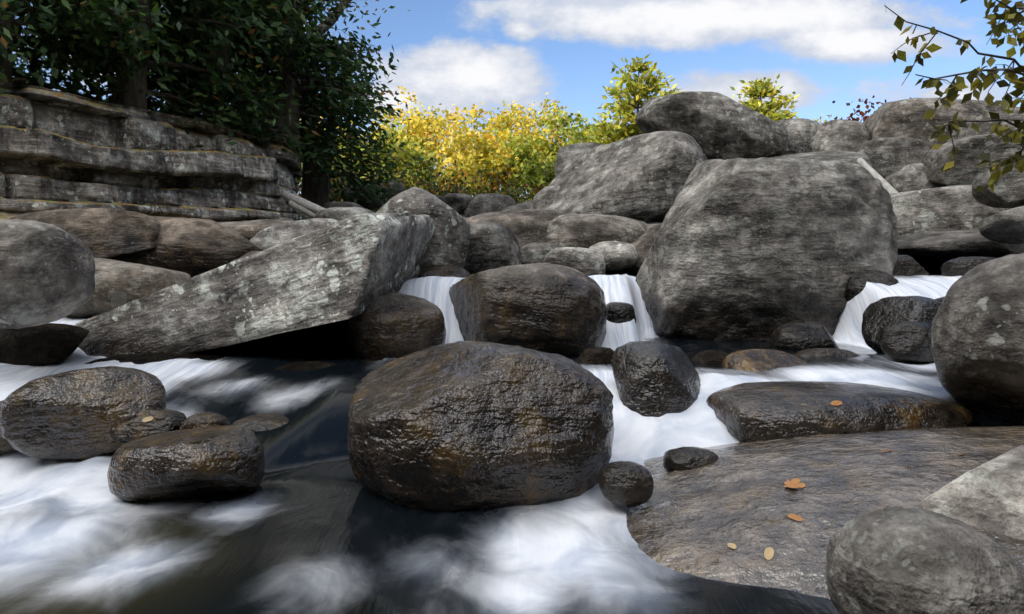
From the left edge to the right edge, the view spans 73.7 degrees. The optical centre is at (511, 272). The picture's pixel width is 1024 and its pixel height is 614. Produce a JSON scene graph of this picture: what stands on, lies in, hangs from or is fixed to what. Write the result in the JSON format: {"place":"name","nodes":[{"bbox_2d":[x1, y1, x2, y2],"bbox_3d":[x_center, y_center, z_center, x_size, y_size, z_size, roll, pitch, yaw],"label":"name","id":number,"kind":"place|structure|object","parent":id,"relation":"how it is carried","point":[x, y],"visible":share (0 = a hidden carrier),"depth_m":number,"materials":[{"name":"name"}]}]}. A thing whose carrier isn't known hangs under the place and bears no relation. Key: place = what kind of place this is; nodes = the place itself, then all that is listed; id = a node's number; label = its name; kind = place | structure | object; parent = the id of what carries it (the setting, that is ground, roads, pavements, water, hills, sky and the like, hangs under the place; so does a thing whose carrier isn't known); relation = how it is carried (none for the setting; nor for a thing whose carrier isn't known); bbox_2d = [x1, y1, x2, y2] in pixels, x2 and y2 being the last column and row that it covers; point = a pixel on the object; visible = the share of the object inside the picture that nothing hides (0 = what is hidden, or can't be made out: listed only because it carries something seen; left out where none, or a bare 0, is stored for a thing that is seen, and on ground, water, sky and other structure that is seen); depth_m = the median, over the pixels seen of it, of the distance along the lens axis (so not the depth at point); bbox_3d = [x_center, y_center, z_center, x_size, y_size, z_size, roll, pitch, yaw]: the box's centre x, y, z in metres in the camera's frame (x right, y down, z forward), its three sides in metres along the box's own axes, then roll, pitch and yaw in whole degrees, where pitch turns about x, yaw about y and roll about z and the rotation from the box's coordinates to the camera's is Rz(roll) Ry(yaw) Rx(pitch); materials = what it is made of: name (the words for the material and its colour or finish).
{"place":"outdoors","nodes":[
{"label":"outdoors","id":0,"kind":"place"},
{"bbox_2d":[0,81,311,221],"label":"cliff rock","id":1,"kind":"object","parent":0,"point":[90,153],"visible":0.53,"depth_m":9.91,"materials":[{"name":"stone"}]},
{"bbox_2d":[0,0,237,131],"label":"cedar tree","id":2,"kind":"object","parent":1,"relation":"on","point":[8,21],"visible":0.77,"depth_m":9.69,"materials":[{"name":"green plant"}]},
{"bbox_2d":[48,3,271,133],"bbox_3d":[-6.649,-5.816,13.465,4.656,7.345,4.680,0,0,0],"label":"cedar tree","id":3,"kind":"object","parent":1,"relation":"on","point":[243,66],"visible":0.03,"depth_m":12.79,"materials":[{"name":"green plant"}]},
{"bbox_2d":[13,0,319,150],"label":"cedar tree","id":4,"kind":"object","parent":1,"relation":"on","point":[133,97],"visible":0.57,"depth_m":11.13,"materials":[{"name":"green plant"}]},
{"bbox_2d":[94,0,340,181],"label":"cedar tree","id":5,"kind":"object","parent":1,"relation":"on","point":[292,142],"visible":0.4,"depth_m":12.26,"materials":[{"name":"green plant"}]},
{"bbox_2d":[149,0,407,181],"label":"cedar tree","id":6,"kind":"object","parent":1,"relation":"on","point":[331,85],"visible":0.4,"depth_m":13.77,"materials":[{"name":"green plant"}]},
{"bbox_2d":[282,190,324,217],"bbox_3d":[-3.215,-0.987,11.833,3.390,1.286,0.229,0,0,41],"label":"drift log","id":7,"kind":"object","parent":1,"relation":"on","point":[304,206],"visible":0.37,"depth_m":12.23,"materials":[{"name":"grey wood"}]},
{"bbox_2d":[230,0,423,211],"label":"cedar tree","id":8,"kind":"object","parent":1,"relation":"on","point":[314,191],"visible":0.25,"depth_m":15.58,"materials":[{"name":"green plant"}]},
{"bbox_2d":[314,207,373,220],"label":"boulder","id":9,"kind":"object","parent":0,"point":[339,213],"visible":0.21,"depth_m":10.17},
{"bbox_2d":[376,187,470,267],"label":"boulder","id":10,"kind":"object","parent":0,"point":[448,245],"visible":0.47,"depth_m":6.21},
{"bbox_2d":[0,222,1023,613],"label":"stream water","id":11,"kind":"structure","parent":0,"point":[310,524],"depth_m":2.55,"materials":[{"name":"liquid"}]},
{"bbox_2d":[0,400,18,454],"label":"pool boulder","id":12,"kind":"object","parent":11,"relation":"in","point":[6,447],"visible":0.06,"depth_m":3.23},
{"bbox_2d":[0,323,88,365],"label":"boulder","id":13,"kind":"object","parent":11,"relation":"in","point":[47,344],"visible":0.8,"depth_m":4.68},
{"bbox_2d":[0,219,94,328],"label":"boulder","id":14,"kind":"object","parent":13,"relation":"on","point":[47,273],"visible":1,"depth_m":4.20,"materials":[{"name":"stone"}]},
{"bbox_2d":[0,366,166,460],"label":"boulder","id":15,"kind":"object","parent":11,"relation":"in","point":[77,414],"visible":0.88,"depth_m":3.15,"materials":[{"name":"stone"}]},
{"bbox_2d":[68,258,190,318],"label":"boulder","id":16,"kind":"object","parent":11,"relation":"on","point":[118,283],"visible":0.4,"depth_m":5.64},
{"bbox_2d":[109,408,185,442],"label":"rock","id":17,"kind":"object","parent":11,"relation":"in","point":[164,420],"visible":0.56,"depth_m":3.18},
{"bbox_2d":[85,350,237,363],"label":"boulder under slab","id":18,"kind":"object","parent":11,"relation":"in","point":[139,358],"visible":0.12,"depth_m":4.83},
{"bbox_2d":[107,425,264,502],"bbox_3d":[-1.365,0.826,2.905,0.621,0.347,0.493,4,1,10],"label":"boulder","id":19,"kind":"object","parent":11,"relation":"in","point":[208,461],"visible":0.94,"depth_m":2.73,"materials":[{"name":"stone"}]},
{"bbox_2d":[179,412,230,429],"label":"rock","id":20,"kind":"object","parent":11,"relation":"in","point":[201,419],"visible":0.47,"depth_m":3.14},
{"bbox_2d":[231,251,258,261],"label":"boulder","id":21,"kind":"object","parent":11,"relation":"on","point":[248,254],"visible":0.02,"depth_m":7.15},
{"bbox_2d":[121,216,263,276],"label":"boulder","id":22,"kind":"object","parent":21,"relation":"on","point":[192,247],"visible":0.37,"depth_m":6.97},
{"bbox_2d":[7,208,160,260],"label":"boulder","id":23,"kind":"object","parent":22,"relation":"on","point":[114,234],"visible":0.45,"depth_m":6.66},
{"bbox_2d":[249,218,338,249],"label":"boulder","id":24,"kind":"object","parent":21,"relation":"on","point":[269,237],"visible":0.22,"depth_m":8.32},
{"bbox_2d":[217,218,294,239],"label":"boulder","id":25,"kind":"object","parent":24,"relation":"on","point":[248,230],"visible":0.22,"depth_m":8.56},
{"bbox_2d":[232,413,287,430],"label":"pool boulder","id":26,"kind":"object","parent":11,"relation":"in","point":[263,422],"visible":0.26,"depth_m":3.51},
{"bbox_2d":[347,293,445,358],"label":"round boulder","id":27,"kind":"object","parent":11,"relation":"in","point":[391,325],"visible":0.69,"depth_m":4.73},
{"bbox_2d":[419,266,469,275],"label":"boulder","id":28,"kind":"object","parent":11,"relation":"in","point":[447,271],"visible":0.2,"depth_m":6.18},
{"bbox_2d":[347,341,613,511],"bbox_3d":[-0.143,0.723,3.136,1.195,0.777,0.971,4,-1,-12],"label":"dark boulder","id":29,"kind":"object","parent":11,"relation":"in","point":[464,425],"visible":0.9,"depth_m":2.77,"materials":[{"name":"stone"}]},
{"bbox_2d":[464,222,522,274],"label":"boulder","id":30,"kind":"object","parent":11,"relation":"on","point":[493,245],"visible":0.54,"depth_m":7.15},
{"bbox_2d":[520,243,564,263],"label":"boulder","id":31,"kind":"object","parent":11,"relation":"in","point":[534,253],"visible":0.32,"depth_m":7.71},
{"bbox_2d":[544,247,605,274],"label":"boulder","id":32,"kind":"object","parent":11,"relation":"in","point":[587,261],"visible":0.58,"depth_m":7.02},
{"bbox_2d":[578,347,613,364],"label":"boulder","id":33,"kind":"object","parent":11,"relation":"in","point":[596,355],"visible":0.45,"depth_m":4.52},
{"bbox_2d":[589,241,637,270],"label":"boulder","id":34,"kind":"object","parent":11,"relation":"in","point":[619,255],"visible":0.64,"depth_m":7.98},
{"bbox_2d":[606,302,635,322],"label":"rock","id":35,"kind":"object","parent":11,"relation":"in","point":[620,312],"visible":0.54,"depth_m":5.48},
{"bbox_2d":[610,341,700,416],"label":"boulder","id":36,"kind":"object","parent":11,"relation":"in","point":[653,379],"visible":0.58,"depth_m":3.69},
{"bbox_2d":[692,350,728,364],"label":"dark boulder","id":37,"kind":"object","parent":11,"relation":"in","point":[717,357],"visible":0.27,"depth_m":4.60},
{"bbox_2d":[722,349,806,370],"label":"rock","id":38,"kind":"object","parent":11,"relation":"on","point":[758,359],"visible":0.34,"depth_m":4.45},
{"bbox_2d":[770,321,838,349],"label":"boulder","id":39,"kind":"object","parent":11,"relation":"in","point":[797,335],"visible":0.69,"depth_m":5.27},
{"bbox_2d":[794,348,859,356],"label":"rock","id":40,"kind":"object","parent":11,"relation":"on","point":[816,352],"visible":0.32,"depth_m":4.83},
{"bbox_2d":[706,381,973,441],"bbox_3d":[1.719,0.761,3.605,1.344,0.331,0.826,3,0,-8],"label":"boulder","id":41,"kind":"object","parent":11,"relation":"on","point":[759,411],"visible":0.64,"depth_m":3.29,"materials":[{"name":"stone"}]},
{"bbox_2d":[844,270,898,301],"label":"rock","id":42,"kind":"object","parent":11,"relation":"in","point":[856,284],"visible":0.34,"depth_m":5.91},
{"bbox_2d":[862,296,941,353],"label":"boulder","id":43,"kind":"object","parent":11,"relation":"on","point":[878,315],"visible":0.54,"depth_m":4.94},
{"bbox_2d":[879,321,933,361],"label":"boulder","id":44,"kind":"object","parent":11,"relation":"on","point":[907,341],"visible":0.77,"depth_m":4.52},
{"bbox_2d":[892,255,930,275],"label":"dark boulder","id":45,"kind":"object","parent":11,"relation":"in","point":[906,265],"visible":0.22,"depth_m":6.24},
{"bbox_2d":[941,257,995,275],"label":"dark boulder","id":46,"kind":"object","parent":11,"relation":"in","point":[960,266],"visible":0.42,"depth_m":5.92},
{"bbox_2d":[931,253,1023,423],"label":"round boulder","id":47,"kind":"object","parent":11,"relation":"in","point":[977,335],"visible":0.95,"depth_m":3.30,"materials":[{"name":"stone"}]},
{"bbox_2d":[979,206,1023,243],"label":"boulder","id":48,"kind":"object","parent":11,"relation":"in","point":[1006,226],"visible":1,"depth_m":6.53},
{"bbox_2d":[13,0,1023,196],"label":"sky","id":49,"kind":"structure","parent":0,"point":[489,52],"materials":[{"name":"blue"}]},
{"bbox_2d":[636,91,788,159],"bbox_3d":[3.486,-2.465,11.998,2.509,1.214,1.870,5,-1,-10],"label":"boulder","id":50,"kind":"object","parent":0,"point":[715,125],"visible":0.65,"depth_m":11.31,"materials":[{"name":"stone"}]},
{"bbox_2d":[518,162,1023,262],"bbox_3d":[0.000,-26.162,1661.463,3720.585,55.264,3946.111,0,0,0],"label":"terrain ground","id":51,"kind":"structure","parent":0,"point":[968,182],"depth_m":8.53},
{"bbox_2d":[0,0,63,86],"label":"cedar tree","id":52,"kind":"object","parent":51,"relation":"on","point":[36,34],"visible":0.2,"depth_m":9.33,"materials":[{"name":"green plant"}]},
{"bbox_2d":[74,213,435,356],"bbox_3d":[-2.296,0.246,5.750,3.393,0.658,2.156,-16,4,8],"label":"slab boulder","id":53,"kind":"object","parent":51,"relation":"on","point":[350,267],"visible":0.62,"depth_m":4.80,"materials":[{"name":"stone"}]},
{"bbox_2d":[161,0,411,193],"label":"maple tree","id":54,"kind":"object","parent":51,"relation":"on","point":[340,6],"visible":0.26,"depth_m":18.42,"materials":[{"name":"green plant"}]},
{"bbox_2d":[296,160,370,201],"bbox_3d":[-7.233,-2.752,25.115,4.831,4.476,4.870,0,0,0],"label":"bush","id":55,"kind":"object","parent":51,"relation":"on","point":[298,189],"visible":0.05,"depth_m":24.45,"materials":[{"name":"green plant"}]},
{"bbox_2d":[297,166,381,210],"bbox_3d":[-5.594,-2.123,21.383,3.440,3.179,3.004,0,0,-38],"label":"bush","id":56,"kind":"object","parent":51,"relation":"on","point":[336,196],"visible":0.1,"depth_m":21.09,"materials":[{"name":"green plant"}]},
{"bbox_2d":[323,201,362,208],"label":"boulder","id":57,"kind":"object","parent":51,"relation":"on","point":[338,204],"visible":0.28,"depth_m":13.78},
{"bbox_2d":[297,120,418,195],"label":"tree","id":58,"kind":"object","parent":51,"relation":"on","point":[401,133],"visible":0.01,"depth_m":40.24,"materials":[{"name":"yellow plant"}]},
{"bbox_2d":[343,183,383,209],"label":"boulder","id":59,"kind":"object","parent":51,"relation":"on","point":[369,206],"visible":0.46,"depth_m":16.67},
{"bbox_2d":[337,107,427,161],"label":"tree","id":60,"kind":"object","parent":51,"relation":"on","point":[415,125],"visible":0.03,"depth_m":45.28,"materials":[{"name":"yellow plant"}]},
{"bbox_2d":[381,180,403,199],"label":"boulder","id":61,"kind":"object","parent":51,"relation":"on","point":[392,183],"visible":0.41,"depth_m":18.73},
{"bbox_2d":[371,150,437,212],"bbox_3d":[-4.705,-2.917,27.913,4.700,4.502,5.315,0,0,0],"label":"bush","id":62,"kind":"object","parent":51,"relation":"on","point":[402,178],"visible":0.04,"depth_m":28.18,"materials":[{"name":"green plant"}]},
{"bbox_2d":[357,122,457,194],"bbox_3d":[-5.852,-4.648,36.230,4.876,6.673,5.244,0,0,36],"label":"tree","id":63,"kind":"object","parent":51,"relation":"on","point":[415,167],"visible":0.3,"depth_m":35.73,"materials":[{"name":"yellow plant"}]},
{"bbox_2d":[366,144,456,211],"bbox_3d":[-3.718,-2.424,23.855,4.060,3.751,3.142,0,0,-23],"label":"bush","id":64,"kind":"object","parent":51,"relation":"on","point":[415,177],"visible":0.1,"depth_m":23.69,"materials":[{"name":"green plant"}]},
{"bbox_2d":[372,86,455,166],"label":"tree","id":65,"kind":"object","parent":51,"relation":"on","point":[425,120],"visible":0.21,"depth_m":47.38,"materials":[{"name":"yellow plant"}]},
{"bbox_2d":[367,95,500,190],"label":"tree","id":66,"kind":"object","parent":51,"relation":"on","point":[447,142],"visible":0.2,"depth_m":43.07,"materials":[{"name":"yellow plant"}]},
{"bbox_2d":[418,160,487,215],"bbox_3d":[-2.160,-2.289,22.870,3.129,3.336,3.070,0,0,17],"label":"bush","id":67,"kind":"object","parent":51,"relation":"on","point":[441,192],"visible":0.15,"depth_m":22.54,"materials":[{"name":"green plant"}]},
{"bbox_2d":[392,101,519,194],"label":"tree","id":68,"kind":"object","parent":51,"relation":"on","point":[454,136],"visible":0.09,"depth_m":51.18,"materials":[{"name":"yellow plant"}]},
{"bbox_2d":[442,193,472,213],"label":"boulder","id":69,"kind":"object","parent":51,"relation":"on","point":[459,203],"visible":0.63,"depth_m":14.80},
{"bbox_2d":[436,170,492,196],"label":"bush","id":70,"kind":"object","parent":51,"relation":"on","point":[459,183],"visible":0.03,"depth_m":29.61,"materials":[{"name":"green plant"}]},
{"bbox_2d":[435,128,537,195],"bbox_3d":[-1.583,-4.762,38.209,5.895,6.798,5.186,0,0,-8],"label":"bush","id":71,"kind":"object","parent":51,"relation":"on","point":[481,160],"visible":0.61,"depth_m":37.52,"materials":[{"name":"yellow plant"}]},
{"bbox_2d":[463,194,515,217],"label":"boulder","id":72,"kind":"object","parent":51,"relation":"on","point":[482,203],"visible":0.48,"depth_m":12.64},
{"bbox_2d":[458,158,536,203],"bbox_3d":[0.045,-2.414,26.101,3.374,3.926,5.396,0,0,35],"label":"bush","id":73,"kind":"object","parent":51,"relation":"on","point":[508,188],"visible":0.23,"depth_m":25.46,"materials":[{"name":"green plant"}]},
{"bbox_2d":[465,100,557,193],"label":"tree","id":74,"kind":"object","parent":51,"relation":"on","point":[501,118],"visible":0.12,"depth_m":45.77,"materials":[{"name":"yellow plant"}]},
{"bbox_2d":[466,209,566,247],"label":"boulder","id":75,"kind":"object","parent":51,"relation":"on","point":[527,226],"visible":0.23,"depth_m":8.29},
{"bbox_2d":[501,200,532,210],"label":"boulder","id":76,"kind":"object","parent":51,"relation":"on","point":[525,205],"visible":0.17,"depth_m":11.36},
{"bbox_2d":[495,137,554,203],"bbox_3d":[1.341,-4.435,37.989,5.345,6.099,4.925,0,0,-29],"label":"bush","id":77,"kind":"object","parent":51,"relation":"on","point":[529,157],"visible":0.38,"depth_m":36.92,"materials":[{"name":"green plant"}]},
{"bbox_2d":[449,263,607,357],"bbox_3d":[0.069,0.295,5.253,1.319,0.779,1.066,6,2,15],"label":"boulder","id":78,"kind":"object","parent":51,"relation":"on","point":[553,308],"visible":0.81,"depth_m":4.77,"materials":[{"name":"stone"}]},
{"bbox_2d":[511,177,547,204],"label":"bush","id":79,"kind":"object","parent":51,"relation":"on","point":[529,190],"visible":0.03,"depth_m":29.42,"materials":[{"name":"green plant"}]},
{"bbox_2d":[531,186,559,208],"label":"boulder","id":80,"kind":"object","parent":51,"relation":"on","point":[544,196],"visible":0.22,"depth_m":10.44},
{"bbox_2d":[490,111,606,174],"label":"tree","id":81,"kind":"object","parent":51,"relation":"on","point":[551,153],"visible":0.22,"depth_m":43.40,"materials":[{"name":"green plant"}]},
{"bbox_2d":[504,93,606,200],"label":"tree","id":82,"kind":"object","parent":51,"relation":"on","point":[553,110],"visible":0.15,"depth_m":47.36,"materials":[{"name":"yellow plant"}]},
{"bbox_2d":[554,142,601,176],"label":"boulder","id":83,"kind":"object","parent":51,"relation":"on","point":[566,155],"visible":0.17,"depth_m":11.76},
{"bbox_2d":[546,213,646,247],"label":"boulder","id":84,"kind":"object","parent":51,"relation":"on","point":[585,230],"visible":0.31,"depth_m":8.15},
{"bbox_2d":[554,54,684,169],"bbox_3d":[6.486,-6.783,35.880,8.483,9.034,8.244,0,0,0],"label":"tree","id":85,"kind":"object","parent":51,"relation":"on","point":[638,90],"visible":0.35,"depth_m":35.12,"materials":[{"name":"green plant"}]},
{"bbox_2d":[544,131,706,222],"bbox_3d":[1.752,-1.230,10.511,2.510,1.657,2.063,-8,-2,15],"label":"boulder","id":86,"kind":"object","parent":51,"relation":"on","point":[643,177],"visible":0.63,"depth_m":9.63,"materials":[{"name":"stone"}]},
{"bbox_2d":[628,223,661,272],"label":"boulder","id":87,"kind":"object","parent":51,"relation":"on","point":[642,244],"visible":0.15,"depth_m":8.07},
{"bbox_2d":[730,74,798,120],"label":"deciduous tree","id":88,"kind":"object","parent":51,"relation":"on","point":[771,110],"visible":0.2,"depth_m":41.73,"materials":[{"name":"green plant"}]},
{"bbox_2d":[635,157,897,341],"bbox_3d":[2.445,-0.130,6.995,2.409,2.110,2.190,0,0,-8],"label":"boulder","id":89,"kind":"object","parent":51,"relation":"on","point":[756,249],"visible":0.69,"depth_m":5.97,"materials":[{"name":"stone"}]},
{"bbox_2d":[769,151,873,168],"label":"boulder","id":90,"kind":"object","parent":51,"relation":"on","point":[849,157],"visible":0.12,"depth_m":10.69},
{"bbox_2d":[626,426,1023,599],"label":"rock slab","id":91,"kind":"structure","parent":51,"relation":"on","point":[697,520],"depth_m":2.54,"materials":[{"name":"stone"}]},
{"bbox_2d":[598,461,653,506],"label":"boulder","id":92,"kind":"object","parent":91,"relation":"on","point":[626,484],"visible":1,"depth_m":2.68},
{"bbox_2d":[663,447,718,470],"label":"boulder","id":93,"kind":"object","parent":91,"relation":"on","point":[682,458],"visible":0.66,"depth_m":2.99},
{"bbox_2d":[764,547,773,559],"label":"fallen leaf","id":94,"kind":"object","parent":91,"relation":"on","point":[768,553],"visible":1,"depth_m":2.22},
{"bbox_2d":[783,478,805,487],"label":"fallen leaf","id":95,"kind":"object","parent":91,"relation":"on","point":[794,483],"visible":1,"depth_m":2.60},
{"bbox_2d":[825,507,1023,613],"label":"round boulder","id":96,"kind":"object","parent":91,"relation":"on","point":[891,560],"visible":1,"depth_m":1.71,"materials":[{"name":"stone"}]},
{"bbox_2d":[918,445,1023,539],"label":"pale boulder","id":97,"kind":"object","parent":91,"relation":"on","point":[989,495],"visible":0.62,"depth_m":2.21,"materials":[{"name":"stone"}]},
{"bbox_2d":[809,119,869,151],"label":"boulder","id":98,"kind":"object","parent":51,"relation":"on","point":[841,135],"visible":0.26,"depth_m":11.72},
{"bbox_2d":[820,95,910,122],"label":"red shrub","id":99,"kind":"object","parent":51,"relation":"on","point":[862,113],"visible":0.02,"depth_m":13.51,"materials":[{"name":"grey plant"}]},
{"bbox_2d":[856,158,897,193],"bbox_3d":[5.072,-1.074,9.114,0.150,1.113,1.234,0,0,-12],"label":"drift log","id":100,"kind":"object","parent":51,"relation":"on","point":[888,187],"visible":0.33,"depth_m":9.33,"materials":[{"name":"grey wood"}]},
{"bbox_2d":[853,137,929,178],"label":"boulder","id":101,"kind":"object","parent":51,"relation":"on","point":[888,156],"visible":0.34,"depth_m":11.15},
{"bbox_2d":[886,162,943,191],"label":"boulder","id":102,"kind":"object","parent":51,"relation":"on","point":[911,177],"visible":0.3,"depth_m":9.13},
{"bbox_2d":[864,98,1019,149],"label":"boulder","id":103,"kind":"object","parent":51,"relation":"on","point":[898,118],"visible":0.3,"depth_m":11.22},
{"bbox_2d":[890,185,1011,236],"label":"boulder","id":104,"kind":"object","parent":51,"relation":"on","point":[956,207],"visible":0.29,"depth_m":7.64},
{"bbox_2d":[897,230,1022,260],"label":"boulder","id":105,"kind":"object","parent":51,"relation":"on","point":[943,245],"visible":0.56,"depth_m":7.07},
{"bbox_2d":[972,166,1023,207],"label":"boulder","id":106,"kind":"object","parent":105,"relation":"on","point":[1008,192],"visible":0.86,"depth_m":6.87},
{"bbox_2d":[921,133,1023,186],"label":"boulder","id":107,"kind":"object","parent":51,"relation":"on","point":[967,156],"visible":0.38,"depth_m":8.67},
{"bbox_2d":[958,112,1023,138],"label":"boulder","id":108,"kind":"object","parent":51,"relation":"on","point":[984,128],"visible":0.16,"depth_m":10.57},
{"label":"boulder","id":109,"kind":"object","parent":51,"relation":"on","visible":0},
{"bbox_2d":[275,361,336,370],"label":"boulder under slab","id":110,"kind":"object","parent":109,"relation":"on","point":[302,366],"visible":0.2,"depth_m":4.42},
{"bbox_2d":[775,118,818,154],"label":"boulder","id":111,"kind":"object","parent":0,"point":[802,132],"visible":0.28,"depth_m":12.10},
{"bbox_2d":[884,0,1023,191],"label":"tree branch","id":112,"kind":"object","parent":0,"point":[1013,16],"visible":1,"depth_m":3.08,"materials":[{"name":"green plant"}]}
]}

